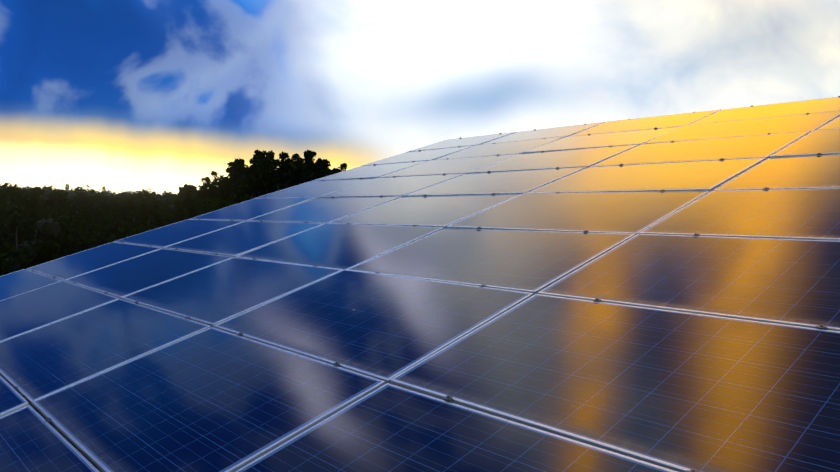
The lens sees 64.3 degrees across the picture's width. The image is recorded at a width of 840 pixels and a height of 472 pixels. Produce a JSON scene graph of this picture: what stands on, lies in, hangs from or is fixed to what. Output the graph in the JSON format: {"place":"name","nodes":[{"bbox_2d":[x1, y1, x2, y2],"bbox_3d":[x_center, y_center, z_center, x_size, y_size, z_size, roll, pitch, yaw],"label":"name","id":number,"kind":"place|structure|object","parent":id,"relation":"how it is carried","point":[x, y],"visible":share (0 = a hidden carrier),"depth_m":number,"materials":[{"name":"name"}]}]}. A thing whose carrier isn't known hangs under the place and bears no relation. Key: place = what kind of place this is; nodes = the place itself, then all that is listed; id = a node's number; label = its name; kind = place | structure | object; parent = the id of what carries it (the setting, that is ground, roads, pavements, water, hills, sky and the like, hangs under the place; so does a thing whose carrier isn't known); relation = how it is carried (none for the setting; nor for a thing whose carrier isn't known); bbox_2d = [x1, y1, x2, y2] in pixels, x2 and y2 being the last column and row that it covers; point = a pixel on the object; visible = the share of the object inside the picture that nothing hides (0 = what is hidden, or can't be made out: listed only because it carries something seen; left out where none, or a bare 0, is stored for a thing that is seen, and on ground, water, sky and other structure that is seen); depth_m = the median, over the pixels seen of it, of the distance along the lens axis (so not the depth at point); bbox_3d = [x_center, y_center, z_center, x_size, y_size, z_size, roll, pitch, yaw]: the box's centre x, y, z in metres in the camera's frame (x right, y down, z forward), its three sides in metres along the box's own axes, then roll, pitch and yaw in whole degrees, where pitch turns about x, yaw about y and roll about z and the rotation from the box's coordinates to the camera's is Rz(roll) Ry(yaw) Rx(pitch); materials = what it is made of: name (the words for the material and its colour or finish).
{"place":"outdoors","nodes":[
{"label":"outdoors","id":0,"kind":"place"},
{"bbox_2d":[29,403,100,471],"bbox_3d":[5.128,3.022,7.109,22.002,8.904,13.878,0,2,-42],"label":"mounting rail","id":1,"kind":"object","parent":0,"point":[66,439],"depth_m":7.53,"materials":[{"name":"silver metal"}]},
{"bbox_2d":[0,97,839,471],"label":"solar panels","id":2,"kind":"object","parent":1,"relation":"on","point":[682,349],"visible":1,"depth_m":3.37,"materials":[{"name":"glass"}]},
{"bbox_2d":[14,96,839,471],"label":"panel mounting","id":3,"kind":"object","parent":1,"relation":"attached to","point":[446,398],"visible":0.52,"depth_m":3.73,"materials":[{"name":"metal"}]},
{"bbox_2d":[0,0,839,194],"label":"sky","id":4,"kind":"structure","parent":0,"point":[159,96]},
{"label":"ground","id":5,"kind":"structure","parent":0,"visible":0},
{"bbox_2d":[0,182,30,201],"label":"tree","id":6,"kind":"object","parent":5,"relation":"on","point":[18,192],"visible":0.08,"depth_m":75.17,"materials":[{"name":"green plant"}]},
{"bbox_2d":[0,184,102,234],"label":"tree","id":7,"kind":"object","parent":5,"relation":"on","point":[35,191],"visible":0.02,"depth_m":31.26,"materials":[{"name":"green plant"}]},
{"bbox_2d":[40,185,63,191],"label":"tree","id":8,"kind":"object","parent":5,"relation":"on","point":[45,188],"depth_m":192.43,"materials":[{"name":"green plant"}]},
{"bbox_2d":[0,196,104,275],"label":"tree","id":9,"kind":"object","parent":5,"relation":"on","point":[20,249],"visible":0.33,"depth_m":20.46,"materials":[{"name":"green plant"}]},
{"bbox_2d":[41,185,68,199],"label":"tree","id":10,"kind":"object","parent":5,"relation":"on","point":[47,193],"visible":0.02,"depth_m":135.24,"materials":[{"name":"green plant"}]},
{"bbox_2d":[30,215,98,260],"bbox_3d":[-14.123,2.917,25.333,6.309,7.480,5.399,1,1,-12],"label":"tree","id":11,"kind":"object","parent":5,"relation":"on","point":[92,224],"visible":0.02,"depth_m":25.45,"materials":[{"name":"green plant"}]},
{"bbox_2d":[58,187,74,196],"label":"tree","id":12,"kind":"object","parent":5,"relation":"on","point":[69,193],"visible":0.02,"depth_m":183.32,"materials":[{"name":"green plant"}]},
{"bbox_2d":[65,187,95,194],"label":"tree","id":13,"kind":"object","parent":5,"relation":"on","point":[76,188],"depth_m":216.99,"materials":[{"name":"green plant"}]},
{"bbox_2d":[60,184,107,211],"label":"tree","id":14,"kind":"object","parent":5,"relation":"on","point":[84,199],"visible":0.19,"depth_m":91.18,"materials":[{"name":"green plant"}]},
{"bbox_2d":[90,189,110,198],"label":"tree","id":15,"kind":"object","parent":5,"relation":"on","point":[103,193],"depth_m":120.83,"materials":[{"name":"green plant"}]},
{"bbox_2d":[76,217,132,244],"bbox_3d":[-17.809,2.590,37.132,4.821,7.416,5.380,1,1,1],"label":"tree","id":16,"kind":"object","parent":5,"relation":"on","point":[102,227],"visible":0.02,"depth_m":36.53,"materials":[{"name":"green plant"}]},
{"bbox_2d":[107,193,127,199],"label":"tree","id":17,"kind":"object","parent":5,"relation":"on","point":[119,195],"depth_m":136.21,"materials":[{"name":"green plant"}]},
{"bbox_2d":[114,195,128,203],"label":"tree","id":18,"kind":"object","parent":5,"relation":"on","point":[122,196],"visible":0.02,"depth_m":128.80,"materials":[{"name":"green plant"}]},
{"bbox_2d":[124,191,163,202],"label":"tree","id":19,"kind":"object","parent":5,"relation":"on","point":[144,194],"visible":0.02,"depth_m":122.10,"materials":[{"name":"green plant"}]},
{"bbox_2d":[130,188,162,211],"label":"tree","id":20,"kind":"object","parent":5,"relation":"on","point":[140,194],"depth_m":93.15,"materials":[{"name":"green plant"}]},
{"bbox_2d":[129,217,167,236],"bbox_3d":[-18.339,2.383,45.471,4.246,7.420,5.150,0,2,-42],"label":"tree","id":21,"kind":"object","parent":5,"relation":"on","point":[163,219],"depth_m":45.87,"materials":[{"name":"green plant"}]},
{"bbox_2d":[127,211,174,236],"bbox_3d":[-20.040,1.953,50.988,6.228,7.941,5.332,1,1,-6],"label":"tree","id":22,"kind":"object","parent":5,"relation":"on","point":[138,220],"visible":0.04,"depth_m":49.96,"materials":[{"name":"green plant"}]},
{"bbox_2d":[103,184,200,242],"bbox_3d":[-6.675,2.716,19.592,5.681,8.496,5.278,1,1,-2],"label":"tree","id":23,"kind":"object","parent":5,"relation":"on","point":[115,230],"visible":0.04,"depth_m":18.31,"materials":[{"name":"green plant"}]},
{"bbox_2d":[149,190,177,201],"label":"tree","id":24,"kind":"object","parent":5,"relation":"on","point":[167,196],"depth_m":126.81,"materials":[{"name":"green plant"}]},
{"bbox_2d":[163,199,176,214],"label":"tree","id":25,"kind":"object","parent":5,"relation":"on","point":[171,207],"visible":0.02,"depth_m":87.42,"materials":[{"name":"green plant"}]},
{"bbox_2d":[136,194,253,227],"bbox_3d":[-7.878,2.628,23.993,5.359,8.409,6.825,2,1,25],"label":"tree","id":26,"kind":"object","parent":5,"relation":"on","point":[153,216],"visible":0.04,"depth_m":23.13,"materials":[{"name":"green plant"}]},
{"bbox_2d":[162,194,236,226],"bbox_3d":[-10.927,2.141,34.359,5.675,8.760,7.501,1,1,-13],"label":"tree","id":27,"kind":"object","parent":5,"relation":"on","point":[176,203],"depth_m":34.29,"materials":[{"name":"green plant"}]},
{"bbox_2d":[195,170,251,207],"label":"tree","id":28,"kind":"object","parent":5,"relation":"on","point":[215,189],"visible":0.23,"depth_m":66.71,"materials":[{"name":"green plant"}]},
{"bbox_2d":[218,157,263,197],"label":"tree","id":29,"kind":"object","parent":5,"relation":"on","point":[239,166],"visible":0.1,"depth_m":71.67,"materials":[{"name":"green plant"}]},
{"bbox_2d":[245,148,279,195],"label":"tree","id":30,"kind":"object","parent":5,"relation":"on","point":[260,158],"visible":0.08,"depth_m":74.81,"materials":[{"name":"green plant"}]},
{"bbox_2d":[255,151,317,194],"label":"tree","id":31,"kind":"object","parent":5,"relation":"on","point":[286,173],"visible":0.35,"depth_m":69.98,"materials":[{"name":"green plant"}]},
{"bbox_2d":[295,150,320,178],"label":"tree","id":32,"kind":"object","parent":5,"relation":"on","point":[309,155],"visible":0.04,"depth_m":73.23,"materials":[{"name":"green plant"}]},
{"bbox_2d":[297,158,346,182],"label":"tree","id":33,"kind":"object","parent":5,"relation":"on","point":[324,169],"visible":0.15,"depth_m":72.62,"materials":[{"name":"green plant"}]}
]}

